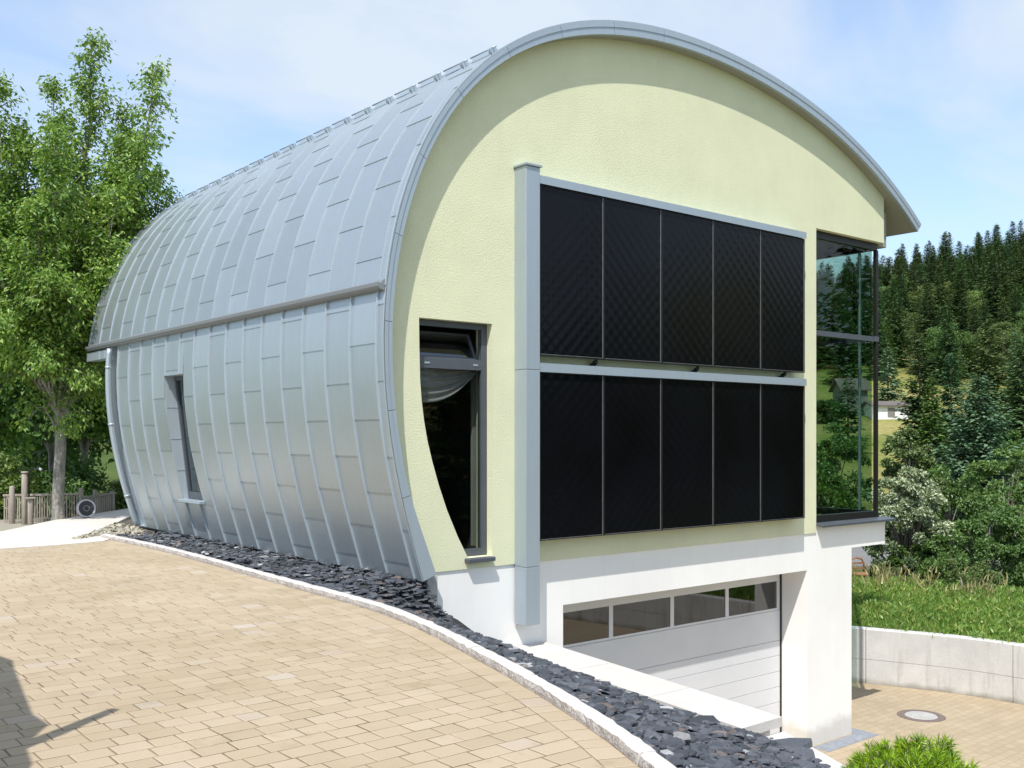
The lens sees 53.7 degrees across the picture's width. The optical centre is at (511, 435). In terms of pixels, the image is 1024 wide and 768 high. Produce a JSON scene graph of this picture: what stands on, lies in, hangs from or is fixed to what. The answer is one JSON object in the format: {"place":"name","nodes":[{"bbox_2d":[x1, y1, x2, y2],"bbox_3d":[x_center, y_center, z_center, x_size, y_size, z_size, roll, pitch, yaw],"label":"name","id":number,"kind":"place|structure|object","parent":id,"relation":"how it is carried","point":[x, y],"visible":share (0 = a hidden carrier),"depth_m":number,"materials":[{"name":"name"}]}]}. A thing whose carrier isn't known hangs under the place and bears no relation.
{"place":"outdoors","nodes":[
{"label":"outdoors","id":0,"kind":"place"},
{"bbox_2d":[0,517,68,530],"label":"ground strip","id":1,"kind":"object","parent":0,"point":[5,526],"depth_m":20.01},
{"bbox_2d":[25,497,35,524],"bbox_3d":[-9.421,1.725,19.800,0.160,1.050,0.160,0,0,-39],"label":"short post","id":2,"kind":"object","parent":1,"relation":"on","point":[30,510],"visible":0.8,"depth_m":19.75,"materials":[{"name":"beige stone"}]},
{"bbox_2d":[0,27,182,519],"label":"ash tree","id":3,"kind":"object","parent":1,"relation":"on","point":[50,294],"visible":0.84,"depth_m":19.49,"materials":[{"name":"green plant"}]},
{"bbox_2d":[0,508,130,549],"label":"path","id":4,"kind":"structure","parent":0,"point":[58,532],"depth_m":17.36,"materials":[{"name":"concrete"}]},
{"bbox_2d":[122,519,155,535],"bbox_3d":[-7.127,1.705,18.570,1.174,0.050,5.620,0,0,-17],"label":"gravel bed","id":5,"kind":"object","parent":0,"point":[128,521],"visible":0.1,"depth_m":18.58,"materials":[{"name":"grey gravel"}]},
{"bbox_2d":[72,522,145,539],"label":"gravel stones","id":6,"kind":"object","parent":5,"relation":"on","point":[115,528],"visible":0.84,"depth_m":17.42,"materials":[{"name":"beige gravel"}]},
{"bbox_2d":[140,536,473,631],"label":"bed soil","id":7,"kind":"structure","parent":0,"point":[429,613],"depth_m":11.45,"materials":[{"name":"stone"}]},
{"bbox_2d":[112,530,830,767],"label":"slate chippings","id":8,"kind":"object","parent":7,"relation":"on","point":[676,737],"visible":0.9,"depth_m":8.56,"materials":[{"name":"grey stone"}]},
{"bbox_2d":[840,730,979,767],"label":"mountain pine","id":9,"kind":"object","parent":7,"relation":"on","point":[916,753],"visible":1,"depth_m":6.07,"materials":[{"name":"green plant"}]},
{"bbox_2d":[0,540,639,767],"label":"paved yard","id":10,"kind":"structure","parent":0,"point":[104,616],"depth_m":6.80,"materials":[{"name":"beige stone"}]},
{"bbox_2d":[0,346,1017,580],"bbox_3d":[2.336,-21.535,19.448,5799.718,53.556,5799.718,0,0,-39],"label":"ground","id":11,"kind":"structure","parent":0,"point":[889,427],"depth_m":95.95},
{"bbox_2d":[0,195,41,459],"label":"leafy tree","id":12,"kind":"object","parent":11,"relation":"on","point":[5,423],"visible":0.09,"depth_m":30.80,"materials":[{"name":"green plant"}]},
{"bbox_2d":[0,452,44,519],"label":"bush","id":13,"kind":"object","parent":11,"relation":"on","point":[9,477],"visible":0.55,"depth_m":21.38,"materials":[{"name":"green plant"}]},
{"bbox_2d":[0,453,109,518],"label":"bush","id":14,"kind":"object","parent":11,"relation":"on","point":[81,474],"visible":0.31,"depth_m":26.49,"materials":[{"name":"green plant"}]},
{"bbox_2d":[0,247,116,516],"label":"leafy tree","id":15,"kind":"object","parent":11,"relation":"on","point":[37,433],"visible":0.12,"depth_m":26.02,"materials":[{"name":"green plant"}]},
{"bbox_2d":[3,471,115,524],"bbox_3d":[-9.199,1.476,21.234,0.981,1.549,2.697,0,0,32],"label":"picket fence","id":16,"kind":"object","parent":11,"relation":"on","point":[105,502],"visible":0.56,"depth_m":20.62,"materials":[{"name":"grey wood"}]},
{"bbox_2d":[0,413,123,488],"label":"leafy tree","id":17,"kind":"object","parent":11,"relation":"on","point":[72,447],"visible":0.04,"depth_m":36.80,"materials":[{"name":"green plant"}]},
{"bbox_2d":[76,499,95,517],"bbox_3d":[-8.531,1.710,20.254,0.197,0.891,0.370,0,0,33],"label":"wheel","id":18,"kind":"object","parent":11,"relation":"on","point":[85,508],"visible":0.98,"depth_m":20.23,"materials":[{"name":"white paint"}]},
{"bbox_2d":[67,397,118,463],"bbox_3d":[-12.143,-1.752,29.102,4.554,8.678,4.849,0,0,-5],"label":"leafy tree","id":19,"kind":"object","parent":11,"relation":"on","point":[101,424],"visible":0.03,"depth_m":28.81,"materials":[{"name":"green plant"}]},
{"bbox_2d":[97,479,130,518],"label":"bush","id":20,"kind":"object","parent":11,"relation":"on","point":[120,500],"visible":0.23,"depth_m":24.72,"materials":[{"name":"green plant"}]},
{"bbox_2d":[101,534,675,767],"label":"kerb","id":21,"kind":"structure","parent":11,"relation":"on","point":[639,752],"depth_m":7.29,"materials":[{"name":"concrete"}]},
{"bbox_2d":[85,20,920,745],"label":"house","id":22,"kind":"structure","parent":11,"relation":"on","point":[515,342],"depth_m":13.67,"materials":[{"name":"metal"}]},
{"bbox_2d":[164,374,204,504],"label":"narrow window","id":23,"kind":"structure","parent":22,"relation":"in","point":[182,454],"depth_m":16.16,"materials":[{"name":"metal"}]},
{"bbox_2d":[419,319,495,563],"bbox_3d":[-0.720,0.074,11.990,1.116,2.843,0.490,0,0,-39],"label":"tall window","id":24,"kind":"structure","parent":22,"relation":"in","point":[441,377],"depth_m":12.21,"materials":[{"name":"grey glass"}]},
{"bbox_2d":[563,574,781,734],"bbox_3d":[2.371,3.560,15.004,5.278,2.920,0.070,0,0,-39],"label":"garage door","id":25,"kind":"structure","parent":22,"relation":"in","point":[723,639],"depth_m":15.39,"materials":[{"name":"white metal"}]},
{"bbox_2d":[816,230,895,527],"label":"corner window","id":26,"kind":"structure","parent":22,"relation":"in","point":[829,517],"depth_m":17.70,"materials":[{"name":"metal"}]},
{"bbox_2d":[515,642,844,767],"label":"retaining wall","id":27,"kind":"structure","parent":11,"relation":"on","point":[726,712],"depth_m":10.62,"materials":[{"name":"white paint"}]},
{"bbox_2d":[817,293,833,357],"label":"spruce tree","id":28,"kind":"object","parent":11,"relation":"on","point":[825,319],"visible":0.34,"depth_m":153.94,"materials":[{"name":"green plant"}]},
{"bbox_2d":[817,281,839,317],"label":"spruce tree","id":29,"kind":"object","parent":11,"relation":"on","point":[823,289],"visible":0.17,"depth_m":172.97,"materials":[{"name":"green plant"}]},
{"bbox_2d":[816,398,846,423],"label":"bush","id":30,"kind":"object","parent":11,"relation":"on","point":[826,412],"visible":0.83,"depth_m":99.64,"materials":[{"name":"green plant"}]},
{"bbox_2d":[816,293,855,367],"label":"spruce tree","id":31,"kind":"object","parent":11,"relation":"on","point":[832,323],"visible":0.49,"depth_m":144.13,"materials":[{"name":"green plant"}]},
{"bbox_2d":[816,471,857,514],"bbox_3d":[11.968,3.428,40.030,3.085,4.067,2.848,0,0,33],"label":"bush","id":32,"kind":"object","parent":11,"relation":"on","point":[829,486],"visible":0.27,"depth_m":39.55,"materials":[{"name":"green plant"}]},
{"bbox_2d":[833,268,849,310],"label":"spruce tree","id":33,"kind":"object","parent":11,"relation":"on","point":[843,284],"visible":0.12,"depth_m":189.54,"materials":[{"name":"green plant"}]},
{"bbox_2d":[816,291,870,381],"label":"spruce tree","id":34,"kind":"object","parent":11,"relation":"on","point":[848,348],"visible":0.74,"depth_m":126.08,"materials":[{"name":"green plant"}]},
{"bbox_2d":[816,421,871,509],"bbox_3d":[15.293,2.380,46.964,3.991,6.141,4.177,0,0,-45],"label":"bush","id":35,"kind":"object","parent":11,"relation":"on","point":[828,465],"visible":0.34,"depth_m":46.70,"materials":[{"name":"green plant"}]},
{"bbox_2d":[828,378,871,415],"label":"barn","id":36,"kind":"structure","parent":11,"relation":"on","point":[835,387],"depth_m":104.77,"materials":[{"name":"tile"}]},
{"bbox_2d":[828,372,872,452],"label":"spruce tree","id":37,"kind":"object","parent":11,"relation":"on","point":[850,414],"visible":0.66,"depth_m":83.89,"materials":[{"name":"green plant"}]},
{"bbox_2d":[838,261,866,355],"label":"spruce tree","id":38,"kind":"object","parent":11,"relation":"on","point":[853,299],"visible":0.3,"depth_m":156.37,"materials":[{"name":"green plant"}]},
{"bbox_2d":[849,298,879,363],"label":"spruce tree","id":39,"kind":"object","parent":11,"relation":"on","point":[865,331],"visible":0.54,"depth_m":146.50,"materials":[{"name":"green plant"}]},
{"bbox_2d":[857,254,880,307],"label":"spruce tree","id":40,"kind":"object","parent":11,"relation":"on","point":[864,268],"visible":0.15,"depth_m":189.76,"materials":[{"name":"green plant"}]},
{"bbox_2d":[861,267,878,313],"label":"spruce tree","id":41,"kind":"object","parent":11,"relation":"on","point":[867,274],"visible":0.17,"depth_m":176.34,"materials":[{"name":"green plant"}]},
{"bbox_2d":[861,280,889,334],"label":"spruce tree","id":42,"kind":"object","parent":11,"relation":"on","point":[879,304],"visible":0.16,"depth_m":156.85,"materials":[{"name":"green plant"}]},
{"bbox_2d":[863,308,895,378],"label":"spruce tree","id":43,"kind":"object","parent":11,"relation":"on","point":[881,344],"visible":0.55,"depth_m":131.21,"materials":[{"name":"green plant"}]},
{"bbox_2d":[861,401,908,419],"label":"shed","id":44,"kind":"structure","parent":11,"relation":"on","point":[886,409],"depth_m":101.51,"materials":[{"name":"tile"}]},
{"bbox_2d":[878,258,893,302],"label":"spruce tree","id":45,"kind":"object","parent":11,"relation":"on","point":[888,277],"visible":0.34,"depth_m":205.69,"materials":[{"name":"green plant"}]},
{"bbox_2d":[870,346,906,400],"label":"spruce tree","id":46,"kind":"object","parent":11,"relation":"on","point":[891,396],"visible":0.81,"depth_m":107.74,"materials":[{"name":"green plant"}]},
{"bbox_2d":[879,323,900,371],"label":"spruce tree","id":47,"kind":"object","parent":11,"relation":"on","point":[889,341],"visible":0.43,"depth_m":137.29,"materials":[{"name":"green plant"}]},
{"bbox_2d":[886,277,900,307],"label":"spruce tree","id":48,"kind":"object","parent":11,"relation":"on","point":[892,289],"visible":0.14,"depth_m":184.98,"materials":[{"name":"green plant"}]},
{"bbox_2d":[881,300,905,354],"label":"spruce tree","id":49,"kind":"object","parent":11,"relation":"on","point":[889,311],"visible":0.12,"depth_m":153.49,"materials":[{"name":"green plant"}]},
{"bbox_2d":[889,256,907,296],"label":"spruce tree","id":50,"kind":"object","parent":11,"relation":"on","point":[899,269],"visible":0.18,"depth_m":189.83,"materials":[{"name":"green plant"}]},
{"bbox_2d":[890,249,906,282],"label":"spruce tree","id":51,"kind":"object","parent":11,"relation":"on","point":[898,253],"visible":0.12,"depth_m":208.38,"materials":[{"name":"green plant"}]},
{"bbox_2d":[884,292,914,365],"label":"spruce tree","id":52,"kind":"object","parent":11,"relation":"on","point":[896,331],"visible":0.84,"depth_m":142.27,"materials":[{"name":"green plant"}]},
{"bbox_2d":[888,274,913,318],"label":"spruce tree","id":53,"kind":"object","parent":11,"relation":"on","point":[902,301],"visible":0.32,"depth_m":166.29,"materials":[{"name":"green plant"}]},
{"bbox_2d":[864,427,948,544],"bbox_3d":[13.697,2.578,35.011,2.705,5.789,2.819,0,0,37],"label":"tall shrub","id":54,"kind":"object","parent":11,"relation":"on","point":[912,454],"visible":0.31,"depth_m":34.74,"materials":[{"name":"green plant"}]},
{"bbox_2d":[901,260,919,336],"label":"spruce tree","id":55,"kind":"object","parent":11,"relation":"on","point":[913,286],"visible":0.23,"depth_m":171.83,"materials":[{"name":"green plant"}]},
{"bbox_2d":[898,311,925,359],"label":"leafy tree","id":56,"kind":"object","parent":11,"relation":"on","point":[907,319],"visible":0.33,"depth_m":144.91,"materials":[{"name":"green plant"}]},
{"bbox_2d":[878,338,947,496],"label":"spruce tree","id":57,"kind":"object","parent":11,"relation":"on","point":[915,403],"visible":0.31,"depth_m":65.82,"materials":[{"name":"green plant"}]},
{"bbox_2d":[907,242,924,275],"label":"spruce tree","id":58,"kind":"object","parent":11,"relation":"on","point":[918,260],"visible":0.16,"depth_m":237.42,"materials":[{"name":"green plant"}]},
{"bbox_2d":[902,278,943,373],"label":"spruce tree","id":59,"kind":"object","parent":11,"relation":"on","point":[927,321],"visible":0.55,"depth_m":134.89,"materials":[{"name":"green plant"}]},
{"bbox_2d":[903,282,951,318],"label":"leafy tree","id":60,"kind":"object","parent":11,"relation":"on","point":[912,295],"visible":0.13,"depth_m":167.31,"materials":[{"name":"green plant"}]},
{"bbox_2d":[919,253,939,293],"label":"spruce tree","id":61,"kind":"object","parent":11,"relation":"on","point":[930,275],"visible":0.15,"depth_m":189.92,"materials":[{"name":"green plant"}]},
{"bbox_2d":[905,378,955,520],"bbox_3d":[20.700,1.366,49.880,3.525,8.569,3.771,0,0,-39],"label":"spruce tree","id":62,"kind":"object","parent":11,"relation":"on","point":[935,407],"visible":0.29,"depth_m":49.85,"materials":[{"name":"green plant"}]},
{"bbox_2d":[852,626,1023,704],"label":"concrete retaining wall","id":63,"kind":"structure","parent":11,"relation":"on","point":[993,669],"depth_m":19.87,"materials":[{"name":"grey concrete"}]},
{"bbox_2d":[924,264,957,328],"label":"spruce tree","id":64,"kind":"object","parent":11,"relation":"on","point":[941,300],"visible":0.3,"depth_m":148.12,"materials":[{"name":"green plant"}]},
{"bbox_2d":[938,234,952,267],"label":"spruce tree","id":65,"kind":"object","parent":11,"relation":"on","point":[944,248],"visible":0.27,"depth_m":247.09,"materials":[{"name":"green plant"}]},
{"bbox_2d":[924,351,972,507],"bbox_3d":[27.297,0.116,62.896,4.329,10.734,5.201,0,0,22],"label":"spruce tree","id":66,"kind":"object","parent":11,"relation":"on","point":[945,395],"visible":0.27,"depth_m":62.86,"materials":[{"name":"green plant"}]},
{"bbox_2d":[927,310,971,383],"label":"spruce tree","id":67,"kind":"object","parent":11,"relation":"on","point":[941,348],"visible":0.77,"depth_m":126.58,"materials":[{"name":"green plant"}]},
{"bbox_2d":[901,463,999,569],"bbox_3d":[16.404,3.236,38.050,3.790,4.459,3.996,0,0,25],"label":"bush","id":68,"kind":"object","parent":11,"relation":"on","point":[954,490],"visible":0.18,"depth_m":37.02,"materials":[{"name":"green plant"}]},
{"bbox_2d":[920,322,980,375],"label":"leafy tree","id":69,"kind":"object","parent":11,"relation":"on","point":[966,341],"visible":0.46,"depth_m":130.25,"materials":[{"name":"green plant"}]},
{"bbox_2d":[943,254,963,294],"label":"spruce tree","id":70,"kind":"object","parent":11,"relation":"on","point":[952,267],"visible":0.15,"depth_m":177.93,"materials":[{"name":"green plant"}]},
{"bbox_2d":[947,269,973,339],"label":"spruce tree","id":71,"kind":"object","parent":11,"relation":"on","point":[960,293],"visible":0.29,"depth_m":150.45,"materials":[{"name":"green plant"}]},
{"bbox_2d":[948,296,979,369],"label":"spruce tree","id":72,"kind":"object","parent":11,"relation":"on","point":[964,323],"visible":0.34,"depth_m":136.85,"materials":[{"name":"green plant"}]},
{"bbox_2d":[960,303,982,374],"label":"spruce tree","id":73,"kind":"object","parent":11,"relation":"on","point":[973,330],"visible":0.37,"depth_m":132.65,"materials":[{"name":"green plant"}]},
{"bbox_2d":[963,247,981,289],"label":"spruce tree","id":74,"kind":"object","parent":11,"relation":"on","point":[973,263],"visible":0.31,"depth_m":198.59,"materials":[{"name":"green plant"}]},
{"bbox_2d":[964,263,981,312],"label":"spruce tree","id":75,"kind":"object","parent":11,"relation":"on","point":[970,282],"visible":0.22,"depth_m":174.21,"materials":[{"name":"green plant"}]},
{"bbox_2d":[927,373,1023,521],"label":"pine tree","id":76,"kind":"object","parent":11,"relation":"on","point":[985,438],"visible":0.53,"depth_m":42.73,"materials":[{"name":"green plant"}]},
{"bbox_2d":[974,244,991,299],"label":"spruce tree","id":77,"kind":"object","parent":11,"relation":"on","point":[984,260],"visible":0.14,"depth_m":179.32,"materials":[{"name":"green plant"}]},
{"bbox_2d":[973,303,995,350],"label":"spruce tree","id":78,"kind":"object","parent":11,"relation":"on","point":[987,315],"visible":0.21,"depth_m":141.35,"materials":[{"name":"green plant"}]},
{"bbox_2d":[964,282,1010,322],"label":"leafy tree","id":79,"kind":"object","parent":11,"relation":"on","point":[973,296],"visible":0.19,"depth_m":153.91,"materials":[{"name":"green plant"}]},
{"bbox_2d":[952,316,1023,456],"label":"spruce tree","id":80,"kind":"object","parent":11,"relation":"on","point":[988,341],"visible":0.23,"depth_m":69.70,"materials":[{"name":"green plant"}]},
{"bbox_2d":[956,447,1023,581],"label":"bush","id":81,"kind":"object","parent":11,"relation":"on","point":[985,468],"visible":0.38,"depth_m":32.87,"materials":[{"name":"green plant"}]},
{"bbox_2d":[976,252,1010,350],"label":"spruce tree","id":82,"kind":"object","parent":11,"relation":"on","point":[990,301],"visible":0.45,"depth_m":147.54,"materials":[{"name":"green plant"}]},
{"bbox_2d":[970,321,1023,380],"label":"leafy tree","id":83,"kind":"object","parent":11,"relation":"on","point":[1007,333],"visible":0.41,"depth_m":125.89,"materials":[{"name":"green plant"}]},
{"bbox_2d":[997,244,1011,284],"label":"spruce tree","id":84,"kind":"object","parent":11,"relation":"on","point":[1006,255],"visible":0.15,"depth_m":185.13,"materials":[{"name":"green plant"}]},
{"bbox_2d":[987,251,1022,325],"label":"spruce tree","id":85,"kind":"object","parent":11,"relation":"on","point":[1000,272],"visible":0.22,"depth_m":156.68,"materials":[{"name":"green plant"}]},
{"bbox_2d":[989,297,1020,361],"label":"spruce tree","id":86,"kind":"object","parent":11,"relation":"on","point":[1004,318],"visible":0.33,"depth_m":136.26,"materials":[{"name":"green plant"}]},
{"bbox_2d":[993,336,1023,492],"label":"spruce tree","id":87,"kind":"object","parent":11,"relation":"on","point":[1015,395],"visible":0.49,"depth_m":65.94,"materials":[{"name":"green plant"}]},
{"bbox_2d":[996,429,1023,507],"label":"bush","id":88,"kind":"object","parent":11,"relation":"on","point":[1014,434],"visible":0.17,"depth_m":51.57,"materials":[{"name":"green plant"}]},
{"bbox_2d":[999,330,1023,422],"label":"spruce tree","id":89,"kind":"object","parent":11,"relation":"on","point":[1014,339],"visible":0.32,"depth_m":95.99,"materials":[{"name":"green plant"}]},
{"bbox_2d":[1006,288,1023,349],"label":"spruce tree","id":90,"kind":"object","parent":11,"relation":"on","point":[1016,306],"visible":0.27,"depth_m":142.90,"materials":[{"name":"green plant"}]},
{"bbox_2d":[1007,244,1023,312],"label":"spruce tree","id":91,"kind":"object","parent":11,"relation":"on","point":[1021,276],"visible":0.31,"depth_m":162.48,"materials":[{"name":"green plant"}]},
{"bbox_2d":[0,0,1023,282],"label":"sky","id":92,"kind":"structure","parent":0,"point":[932,90],"materials":[{"name":"blue"}]},
{"bbox_2d":[812,682,1023,767],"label":"driveway","id":93,"kind":"structure","parent":0,"point":[987,733],"depth_m":17.67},
{"bbox_2d":[813,728,878,751],"bbox_3d":[5.212,5.024,17.007,1.470,0.020,1.220,0,0,-39],"label":"drip strip","id":94,"kind":"object","parent":93,"relation":"on","point":[856,735],"visible":0.5,"depth_m":16.66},
{"bbox_2d":[897,709,945,721],"bbox_3d":[7.335,5.024,18.146,0.820,0.033,0.820,0,0,-39],"label":"manhole cover","id":95,"kind":"object","parent":93,"relation":"on","point":[920,715],"visible":1,"depth_m":18.13,"materials":[{"name":"concrete"}]},
{"bbox_2d":[852,543,1002,569],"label":"road","id":96,"kind":"structure","parent":0,"point":[860,552],"depth_m":42.08,"materials":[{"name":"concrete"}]},
{"bbox_2d":[852,575,1023,643],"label":"grass bank","id":97,"kind":"structure","parent":0,"point":[875,625],"depth_m":20.76,"materials":[{"name":"green plant"}]},
{"bbox_2d":[852,557,869,578],"bbox_3d":[10.713,4.185,31.023,0.579,0.929,0.549,0,0,-19],"label":"garden chair","id":98,"kind":"object","parent":97,"relation":"on","point":[864,573],"visible":0.47,"depth_m":31.21,"materials":[{"name":"brown wood"}]},
{"bbox_2d":[861,465,955,578],"bbox_3d":[10.579,3.129,27.005,2.625,4.712,2.507,0,0,8],"label":"bush","id":99,"kind":"object","parent":97,"relation":"on","point":[920,507],"visible":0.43,"depth_m":26.59,"materials":[{"name":"green plant"}]},
{"bbox_2d":[884,543,939,581],"bbox_3d":[10.473,4.115,26.407,1.570,2.744,1.761,0,0,25],"label":"bush","id":100,"kind":"object","parent":97,"relation":"on","point":[898,558],"visible":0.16,"depth_m":26.29,"materials":[{"name":"green plant"}]},
{"bbox_2d":[852,561,1023,600],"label":"tall grass","id":101,"kind":"structure","parent":97,"relation":"on","point":[916,577],"depth_m":24.07,"materials":[{"name":"plant"}]},
{"bbox_2d":[908,528,982,585],"bbox_3d":[11.110,3.923,25.908,1.614,3.128,1.660,0,0,-41],"label":"bush","id":102,"kind":"object","parent":97,"relation":"on","point":[937,543],"visible":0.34,"depth_m":25.74,"materials":[{"name":"green plant"}]},
{"bbox_2d":[924,558,998,594],"bbox_3d":[10.785,4.214,24.170,1.520,2.555,1.620,0,0,-10],"label":"bush","id":103,"kind":"object","parent":97,"relation":"on","point":[973,568],"visible":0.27,"depth_m":24.18,"materials":[{"name":"green plant"}]},
{"bbox_2d":[952,501,1023,591],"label":"bush","id":104,"kind":"object","parent":97,"relation":"on","point":[1007,524],"visible":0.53,"depth_m":27.43,"materials":[{"name":"green plant"}]},
{"bbox_2d":[976,480,1023,577],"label":"bush","id":105,"kind":"object","parent":97,"relation":"on","point":[996,499],"visible":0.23,"depth_m":29.02,"materials":[{"name":"green plant"}]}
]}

